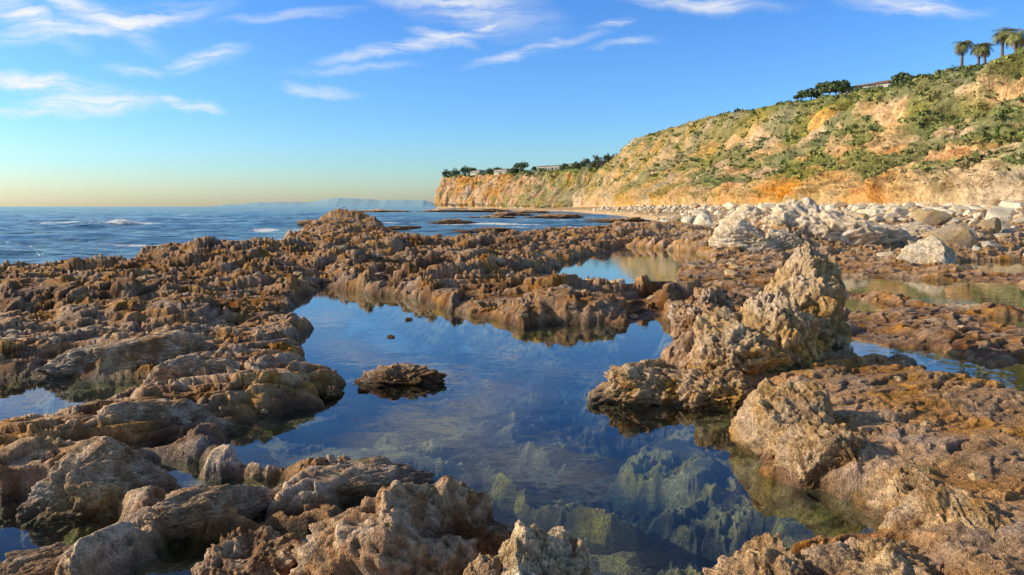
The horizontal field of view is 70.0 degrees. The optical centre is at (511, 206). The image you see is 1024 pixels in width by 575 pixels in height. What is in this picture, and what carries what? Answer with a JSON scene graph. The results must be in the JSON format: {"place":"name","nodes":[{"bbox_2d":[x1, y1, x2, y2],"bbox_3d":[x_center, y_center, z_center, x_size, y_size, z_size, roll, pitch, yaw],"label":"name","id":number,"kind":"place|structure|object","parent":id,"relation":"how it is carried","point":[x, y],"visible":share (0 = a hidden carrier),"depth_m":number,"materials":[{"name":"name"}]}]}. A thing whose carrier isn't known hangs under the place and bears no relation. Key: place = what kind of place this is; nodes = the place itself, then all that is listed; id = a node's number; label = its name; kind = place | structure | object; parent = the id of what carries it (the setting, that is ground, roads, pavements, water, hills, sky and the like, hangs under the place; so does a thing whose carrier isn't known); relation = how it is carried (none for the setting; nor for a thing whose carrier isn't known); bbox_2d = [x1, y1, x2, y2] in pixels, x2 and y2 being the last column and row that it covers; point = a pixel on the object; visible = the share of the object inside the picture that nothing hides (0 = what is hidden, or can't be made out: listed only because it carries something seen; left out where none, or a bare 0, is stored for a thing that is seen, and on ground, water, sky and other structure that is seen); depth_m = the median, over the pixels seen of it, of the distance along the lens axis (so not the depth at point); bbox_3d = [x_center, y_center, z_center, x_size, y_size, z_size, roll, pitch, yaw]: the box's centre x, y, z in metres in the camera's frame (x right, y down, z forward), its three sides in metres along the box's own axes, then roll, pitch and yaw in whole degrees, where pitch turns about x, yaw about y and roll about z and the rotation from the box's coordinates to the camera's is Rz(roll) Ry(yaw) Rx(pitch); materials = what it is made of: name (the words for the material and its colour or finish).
{"place":"outdoors","nodes":[
{"label":"outdoors","id":0,"kind":"place"},
{"bbox_2d":[211,198,435,206],"bbox_3d":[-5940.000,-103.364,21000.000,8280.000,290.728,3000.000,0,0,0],"label":"distant island","id":1,"kind":"structure","parent":0,"point":[339,202],"depth_m":19945.97,"materials":[{"name":"blue stone"}]},
{"bbox_2d":[0,207,651,352],"bbox_3d":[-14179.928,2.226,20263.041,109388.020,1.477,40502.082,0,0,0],"label":"sea","id":2,"kind":"structure","parent":0,"point":[35,235],"depth_m":85.27,"materials":[{"name":"liquid"}]},
{"bbox_2d":[0,207,1023,574],"bbox_3d":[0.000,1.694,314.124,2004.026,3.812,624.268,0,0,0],"label":"rocky reef ground","id":3,"kind":"structure","parent":0,"point":[508,425],"depth_m":7.95,"materials":[{"name":"brown stone"}]},
{"bbox_2d":[0,542,71,574],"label":"ledge rock","id":4,"kind":"object","parent":3,"relation":"on","point":[44,560],"visible":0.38,"depth_m":3.88,"materials":[{"name":"brown stone"}]},
{"bbox_2d":[15,436,184,549],"bbox_3d":[-2.740,1.983,4.984,1.069,0.805,0.613,0,0,-35],"label":"ledge rock","id":5,"kind":"object","parent":3,"relation":"on","point":[92,481],"visible":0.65,"depth_m":4.76,"materials":[{"name":"brown stone"}]},
{"bbox_2d":[25,330,216,387],"bbox_3d":[-4.596,1.934,8.871,2.408,0.783,0.520,0,0,-19],"label":"ledge rock","id":6,"kind":"object","parent":3,"relation":"on","point":[60,370],"visible":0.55,"depth_m":8.69,"materials":[{"name":"grey stone"}]},
{"bbox_2d":[81,398,250,437],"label":"ledge rock","id":7,"kind":"object","parent":3,"relation":"on","point":[186,411],"visible":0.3,"depth_m":6.29,"materials":[{"name":"grey stone"}]},
{"bbox_2d":[143,353,239,383],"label":"ledge rock","id":8,"kind":"object","parent":3,"relation":"on","point":[182,366],"visible":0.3,"depth_m":7.55,"materials":[{"name":"grey stone"}]},
{"bbox_2d":[143,484,276,547],"bbox_3d":[-1.972,2.021,4.589,1.029,0.535,0.353,0,0,-29],"label":"ledge rock","id":9,"kind":"object","parent":3,"relation":"on","point":[174,516],"visible":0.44,"depth_m":4.49,"materials":[{"name":"stone"}]},
{"bbox_2d":[191,526,305,574],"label":"foreground rock","id":10,"kind":"object","parent":3,"relation":"on","point":[261,550],"visible":0.85,"depth_m":3.74,"materials":[{"name":"brown stone"}]},
{"bbox_2d":[295,219,316,226],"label":"offshore rock","id":11,"kind":"object","parent":3,"relation":"on","point":[303,223],"visible":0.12,"depth_m":89.55,"materials":[{"name":"brown stone"}]},
{"bbox_2d":[319,385,345,405],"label":"pool stone","id":12,"kind":"object","parent":3,"relation":"on","point":[328,395],"visible":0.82,"depth_m":7.67,"materials":[{"name":"brown stone"}]},
{"bbox_2d":[272,456,439,497],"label":"ledge rock","id":13,"kind":"object","parent":3,"relation":"on","point":[377,473],"visible":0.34,"depth_m":5.20,"materials":[{"name":"stone"}]},
{"bbox_2d":[358,209,410,211],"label":"offshore rock","id":14,"kind":"object","parent":3,"relation":"on","point":[379,210],"visible":0.41,"depth_m":296.42,"materials":[{"name":"stone"}]},
{"bbox_2d":[347,363,446,403],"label":"pool islet rock","id":15,"kind":"object","parent":3,"relation":"on","point":[407,383],"visible":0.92,"depth_m":8.22,"materials":[{"name":"brown stone"}]},
{"bbox_2d":[289,475,514,574],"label":"foreground rock","id":16,"kind":"object","parent":3,"relation":"on","point":[446,525],"visible":0.9,"depth_m":3.54,"materials":[{"name":"brown stone"}]},
{"bbox_2d":[385,226,420,229],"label":"offshore rock","id":17,"kind":"object","parent":3,"relation":"on","point":[402,227],"visible":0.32,"depth_m":74.18,"materials":[{"name":"brown stone"}]},
{"bbox_2d":[430,219,476,223],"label":"offshore rock","id":18,"kind":"object","parent":3,"relation":"on","point":[452,221],"visible":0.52,"depth_m":101.87,"materials":[{"name":"brown stone"}]},
{"bbox_2d":[417,209,496,212],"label":"offshore rock","id":19,"kind":"object","parent":3,"relation":"on","point":[448,210],"visible":0.51,"depth_m":324.20,"materials":[{"name":"brown stone"}]},
{"bbox_2d":[463,553,502,574],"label":"foreground rock","id":20,"kind":"object","parent":3,"relation":"on","point":[486,564],"visible":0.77,"depth_m":3.27,"materials":[{"name":"brown stone"}]},
{"bbox_2d":[453,227,518,232],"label":"offshore rock","id":21,"kind":"object","parent":3,"relation":"on","point":[485,229],"visible":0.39,"depth_m":65.64,"materials":[{"name":"brown stone"}]},
{"bbox_2d":[466,208,509,211],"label":"offshore rock","id":22,"kind":"object","parent":3,"relation":"on","point":[497,210],"visible":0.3,"depth_m":337.80,"materials":[{"name":"brown stone"}]},
{"bbox_2d":[464,215,515,217],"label":"offshore rock","id":23,"kind":"object","parent":3,"relation":"on","point":[492,216],"visible":0.3,"depth_m":139.28,"materials":[{"name":"stone"}]},
{"bbox_2d":[492,212,532,215],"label":"offshore rock","id":24,"kind":"object","parent":3,"relation":"on","point":[509,214],"visible":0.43,"depth_m":188.73,"materials":[{"name":"brown stone"}]},
{"bbox_2d":[9,245,1023,545],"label":"loose stones","id":25,"kind":"object","parent":3,"relation":"on","point":[927,471],"visible":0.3,"depth_m":13.67,"materials":[{"name":"brown stone"}]},
{"bbox_2d":[513,210,548,212],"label":"offshore rock","id":26,"kind":"object","parent":3,"relation":"on","point":[529,211],"visible":0.41,"depth_m":258.04,"materials":[{"name":"stone"}]},
{"bbox_2d":[498,520,600,574],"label":"foreground rock","id":27,"kind":"object","parent":3,"relation":"on","point":[533,549],"visible":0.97,"depth_m":3.36,"materials":[{"name":"beige stone"}]},
{"bbox_2d":[522,214,584,218],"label":"offshore rock","id":28,"kind":"object","parent":3,"relation":"on","point":[552,216],"visible":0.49,"depth_m":148.23,"materials":[{"name":"brown stone"}]},
{"bbox_2d":[537,213,592,215],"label":"offshore rock","id":29,"kind":"object","parent":3,"relation":"on","point":[569,214],"visible":0.21,"depth_m":178.48,"materials":[{"name":"brown stone"}]},
{"bbox_2d":[583,217,651,222],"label":"offshore rock","id":30,"kind":"object","parent":3,"relation":"on","point":[626,219],"visible":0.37,"depth_m":108.74,"materials":[{"name":"brown stone"}]},
{"bbox_2d":[583,358,683,427],"bbox_3d":[1.498,2.008,7.734,1.547,0.766,0.913,0,0,0],"label":"jagged rock","id":31,"kind":"object","parent":3,"relation":"on","point":[642,392],"visible":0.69,"depth_m":7.39,"materials":[{"name":"beige stone"}]},
{"bbox_2d":[666,302,719,340],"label":"jagged rock","id":32,"kind":"object","parent":3,"relation":"on","point":[682,316],"visible":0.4,"depth_m":10.80,"materials":[{"name":"brown stone"}]},
{"bbox_2d":[684,285,736,311],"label":"jagged rock","id":33,"kind":"object","parent":3,"relation":"on","point":[715,295],"visible":0.32,"depth_m":11.71,"materials":[{"name":"brown stone"}]},
{"bbox_2d":[667,363,754,418],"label":"jagged rock","id":34,"kind":"object","parent":3,"relation":"on","point":[705,390],"visible":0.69,"depth_m":7.33,"materials":[{"name":"beige stone"}]},
{"bbox_2d":[686,306,794,374],"bbox_3d":[2.563,1.788,8.204,1.141,1.278,1.036,0,0,0],"label":"jagged rock","id":35,"kind":"object","parent":3,"relation":"on","point":[746,343],"visible":0.47,"depth_m":7.92,"materials":[{"name":"beige stone"}]},
{"bbox_2d":[708,219,775,249],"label":"pale boulder","id":36,"kind":"object","parent":3,"relation":"on","point":[740,233],"visible":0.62,"depth_m":30.01,"materials":[{"name":"beige stone"}]},
{"bbox_2d":[719,204,771,224],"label":"pale boulder","id":37,"kind":"object","parent":3,"relation":"on","point":[752,214],"visible":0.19,"depth_m":34.43,"materials":[{"name":"beige stone"}]},
{"bbox_2d":[703,532,811,574],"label":"foreground rock","id":38,"kind":"object","parent":3,"relation":"on","point":[766,553],"visible":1,"depth_m":3.69,"materials":[{"name":"brown stone"}]},
{"bbox_2d":[759,210,798,229],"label":"pale boulder","id":39,"kind":"object","parent":3,"relation":"on","point":[782,217],"visible":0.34,"depth_m":32.27,"materials":[{"name":"beige stone"}]},
{"bbox_2d":[734,291,826,370],"bbox_3d":[2.986,1.693,8.394,1.146,1.430,1.324,0,0,43],"label":"jagged rock","id":40,"kind":"object","parent":3,"relation":"on","point":[798,334],"visible":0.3,"depth_m":8.10,"materials":[{"name":"brown stone"}]},
{"bbox_2d":[729,378,835,461],"bbox_3d":[2.258,1.923,5.840,0.872,1.010,0.842,0,0,0],"label":"shelf rock","id":41,"kind":"object","parent":3,"relation":"on","point":[769,412],"visible":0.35,"depth_m":5.84,"materials":[{"name":"beige stone"}]},
{"bbox_2d":[765,229,802,251],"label":"pale boulder","id":42,"kind":"object","parent":3,"relation":"on","point":[780,239],"visible":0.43,"depth_m":30.48,"materials":[{"name":"beige stone"}]},
{"bbox_2d":[772,197,829,237],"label":"pale boulder","id":43,"kind":"object","parent":3,"relation":"on","point":[805,208],"visible":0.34,"depth_m":32.82,"materials":[{"name":"beige stone"}]},
{"bbox_2d":[587,199,1023,256],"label":"beach boulders","id":44,"kind":"object","parent":3,"relation":"on","point":[997,214],"visible":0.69,"depth_m":63.71,"materials":[{"name":"beige stone"}]},
{"bbox_2d":[763,240,851,350],"bbox_3d":[3.755,1.398,9.523,1.156,1.909,1.060,0,0,0],"label":"tall jagged rock","id":45,"kind":"object","parent":3,"relation":"on","point":[808,278],"visible":0.39,"depth_m":9.26,"materials":[{"name":"brown stone"}]},
{"bbox_2d":[790,297,834,352],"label":"jagged rock","id":46,"kind":"object","parent":3,"relation":"on","point":[825,333],"visible":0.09,"depth_m":8.92,"materials":[{"name":"brown stone"}]},
{"bbox_2d":[773,419,868,488],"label":"shelf rock","id":47,"kind":"object","parent":3,"relation":"on","point":[807,452],"visible":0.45,"depth_m":5.22,"materials":[{"name":"brown stone"}]},
{"bbox_2d":[813,209,883,245],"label":"pale boulder","id":48,"kind":"object","parent":3,"relation":"on","point":[852,230],"visible":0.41,"depth_m":31.49,"materials":[{"name":"beige stone"}]},
{"bbox_2d":[795,537,937,574],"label":"foreground rock","id":49,"kind":"object","parent":3,"relation":"on","point":[871,556],"visible":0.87,"depth_m":3.68,"materials":[{"name":"brown stone"}]},
{"bbox_2d":[868,223,909,245],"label":"pale boulder","id":50,"kind":"object","parent":3,"relation":"on","point":[894,235],"visible":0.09,"depth_m":32.84,"materials":[{"name":"grey stone"}]},
{"bbox_2d":[868,222,916,245],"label":"pale boulder","id":51,"kind":"object","parent":3,"relation":"on","point":[910,237],"visible":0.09,"depth_m":33.89,"materials":[{"name":"grey stone"}]},
{"bbox_2d":[849,465,941,532],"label":"shelf rock","id":52,"kind":"object","parent":3,"relation":"on","point":[877,499],"visible":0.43,"depth_m":4.69,"materials":[{"name":"brown stone"}]},
{"bbox_2d":[879,222,935,240],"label":"pale boulder","id":53,"kind":"object","parent":3,"relation":"on","point":[918,230],"visible":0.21,"depth_m":36.90,"materials":[{"name":"beige stone"}]},
{"bbox_2d":[896,235,956,263],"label":"pale boulder","id":54,"kind":"object","parent":3,"relation":"on","point":[930,248],"visible":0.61,"depth_m":24.47,"materials":[{"name":"beige stone"}]},
{"bbox_2d":[878,484,1012,531],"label":"shelf rock","id":55,"kind":"object","parent":3,"relation":"on","point":[929,506],"visible":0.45,"depth_m":4.15,"materials":[{"name":"brown stone"}]},
{"bbox_2d":[0,0,1023,206],"label":"sky","id":56,"kind":"structure","parent":0,"point":[104,103],"materials":[{"name":"blue"}]},
{"bbox_2d":[434,166,599,207],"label":"headland cliff","id":57,"kind":"structure","parent":0,"point":[518,190],"depth_m":724.43,"materials":[{"name":"beige stone"}]},
{"bbox_2d":[441,169,450,176],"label":"headland tree","id":58,"kind":"object","parent":57,"relation":"on","point":[446,172],"visible":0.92,"depth_m":886.74,"materials":[{"name":"green plant"}]},
{"bbox_2d":[449,168,460,175],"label":"headland tree","id":59,"kind":"object","parent":57,"relation":"on","point":[456,172],"visible":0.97,"depth_m":870.63,"materials":[{"name":"green plant"}]},
{"bbox_2d":[460,165,470,173],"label":"headland tree","id":60,"kind":"object","parent":57,"relation":"on","point":[464,170],"visible":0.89,"depth_m":844.01,"materials":[{"name":"green plant"}]},
{"bbox_2d":[470,170,484,175],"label":"walls","id":61,"kind":"structure","parent":57,"relation":"on","point":[471,173],"depth_m":823.07,"materials":[{"name":"paint"}]},
{"bbox_2d":[485,168,493,173],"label":"headland tree","id":62,"kind":"object","parent":57,"relation":"on","point":[489,171],"visible":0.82,"depth_m":794.39,"materials":[{"name":"green plant"}]},
{"bbox_2d":[494,169,510,174],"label":"walls","id":63,"kind":"structure","parent":57,"relation":"on","point":[495,173],"depth_m":768.61,"materials":[{"name":"paint"}]},
{"bbox_2d":[511,163,520,172],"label":"headland tree","id":64,"kind":"object","parent":57,"relation":"on","point":[514,168],"visible":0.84,"depth_m":744.29,"materials":[{"name":"green plant"}]},
{"bbox_2d":[516,161,528,170],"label":"headland tree","id":65,"kind":"object","parent":57,"relation":"on","point":[523,165],"visible":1,"depth_m":732.10,"materials":[{"name":"green plant"}]},
{"bbox_2d":[445,162,605,178],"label":"headland shrubs","id":66,"kind":"object","parent":57,"relation":"on","point":[539,169],"visible":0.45,"depth_m":714.42,"materials":[{"name":"green plant"}]},
{"bbox_2d":[545,166,561,169],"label":"walls","id":67,"kind":"structure","parent":57,"relation":"on","point":[553,166],"depth_m":690.08,"materials":[{"name":"paint"}]},
{"bbox_2d":[560,163,567,169],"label":"headland tree","id":68,"kind":"object","parent":57,"relation":"on","point":[564,166],"visible":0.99,"depth_m":675.88,"materials":[{"name":"green plant"}]},
{"bbox_2d":[571,161,579,168],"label":"headland tree","id":69,"kind":"object","parent":57,"relation":"on","point":[576,164],"visible":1,"depth_m":653.23,"materials":[{"name":"green plant"}]},
{"bbox_2d":[580,158,590,166],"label":"headland tree","id":70,"kind":"object","parent":57,"relation":"on","point":[584,162],"visible":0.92,"depth_m":646.58,"materials":[{"name":"green plant"}]},
{"bbox_2d":[589,155,602,167],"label":"headland tree","id":71,"kind":"object","parent":57,"relation":"on","point":[594,163],"visible":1,"depth_m":631.82,"materials":[{"name":"green plant"}]},
{"bbox_2d":[603,153,610,161],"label":"headland tree","id":72,"kind":"object","parent":57,"relation":"on","point":[607,158],"visible":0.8,"depth_m":630.48,"materials":[{"name":"green plant"}]},
{"bbox_2d":[289,246,1023,326],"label":"tide pool water","id":73,"kind":"structure","parent":0,"point":[628,264],"depth_m":18.77,"materials":[{"name":"blue liquid"}]},
{"bbox_2d":[357,387,369,393],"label":"pool stone","id":74,"kind":"object","parent":73,"relation":"on","point":[363,390],"visible":1,"depth_m":7.92,"materials":[{"name":"brown stone"}]},
{"bbox_2d":[387,334,394,339],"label":"pool stone","id":75,"kind":"object","parent":73,"relation":"on","point":[390,336],"visible":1,"depth_m":11.18,"materials":[{"name":"brown stone"}]},
{"bbox_2d":[405,317,412,321],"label":"pool stone","id":76,"kind":"object","parent":73,"relation":"in","point":[407,319],"visible":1,"depth_m":12.87,"materials":[{"name":"brown stone"}]},
{"bbox_2d":[572,47,1023,206],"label":"coastal hillside","id":77,"kind":"structure","parent":0,"point":[984,182],"depth_m":158.83,"materials":[{"name":"beige stone"}]},
{"bbox_2d":[793,91,804,101],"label":"coastal tree","id":78,"kind":"object","parent":77,"relation":"on","point":[798,95],"visible":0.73,"depth_m":251.14,"materials":[{"name":"green plant"}]},
{"bbox_2d":[575,45,1023,199],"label":"hillside scrub","id":79,"kind":"object","parent":77,"relation":"on","point":[967,164],"visible":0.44,"depth_m":154.94,"materials":[{"name":"green plant"}]},
{"bbox_2d":[800,88,821,98],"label":"coastal tree","id":80,"kind":"object","parent":77,"relation":"on","point":[812,92],"visible":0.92,"depth_m":246.16,"materials":[{"name":"green plant"}]},
{"bbox_2d":[815,81,837,93],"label":"coastal tree","id":81,"kind":"object","parent":77,"relation":"on","point":[822,87],"visible":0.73,"depth_m":234.25,"materials":[{"name":"green plant"}]},
{"bbox_2d":[827,79,853,93],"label":"coastal tree","id":82,"kind":"object","parent":77,"relation":"on","point":[844,85],"visible":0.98,"depth_m":222.69,"materials":[{"name":"green plant"}]},
{"bbox_2d":[861,82,888,87],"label":"walls","id":83,"kind":"structure","parent":77,"relation":"on","point":[885,84],"depth_m":208.49,"materials":[{"name":"paint"}]},
{"bbox_2d":[858,80,888,86],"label":"roof","id":84,"kind":"structure","parent":83,"relation":"on","point":[885,81],"depth_m":209.86,"materials":[{"name":"tile"}]},
{"bbox_2d":[787,62,986,102],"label":"crest shrubs","id":85,"kind":"object","parent":77,"relation":"on","point":[975,68],"visible":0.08,"depth_m":153.68,"materials":[{"name":"green plant"}]},
{"bbox_2d":[889,71,908,85],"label":"coastal tree","id":86,"kind":"object","parent":77,"relation":"on","point":[901,75],"visible":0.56,"depth_m":192.04,"materials":[{"name":"green plant"}]},
{"bbox_2d":[896,74,915,84],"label":"coastal tree","id":87,"kind":"object","parent":77,"relation":"on","point":[907,78],"visible":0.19,"depth_m":188.73,"materials":[{"name":"green plant"}]},
{"bbox_2d":[951,40,973,64],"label":"palm tree","id":88,"kind":"object","parent":77,"relation":"on","point":[962,48],"visible":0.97,"depth_m":167.70,"materials":[{"name":"green plant"}]},
{"bbox_2d":[969,42,989,63],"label":"palm tree","id":89,"kind":"object","parent":77,"relation":"on","point":[975,54],"visible":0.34,"depth_m":166.08,"materials":[{"name":"green plant"}]},
{"bbox_2d":[973,43,996,62],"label":"palm tree","id":90,"kind":"object","parent":77,"relation":"on","point":[983,49],"visible":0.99,"depth_m":162.32,"materials":[{"name":"green plant"}]},
{"bbox_2d":[990,27,1018,56],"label":"palm tree","id":91,"kind":"object","parent":77,"relation":"on","point":[998,37],"visible":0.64,"depth_m":155.22,"materials":[{"name":"green plant"}]},
{"bbox_2d":[1000,28,1023,53],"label":"palm tree","id":92,"kind":"object","parent":77,"relation":"on","point":[1017,38],"visible":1,"depth_m":131.32,"materials":[{"name":"green plant"}]}
]}

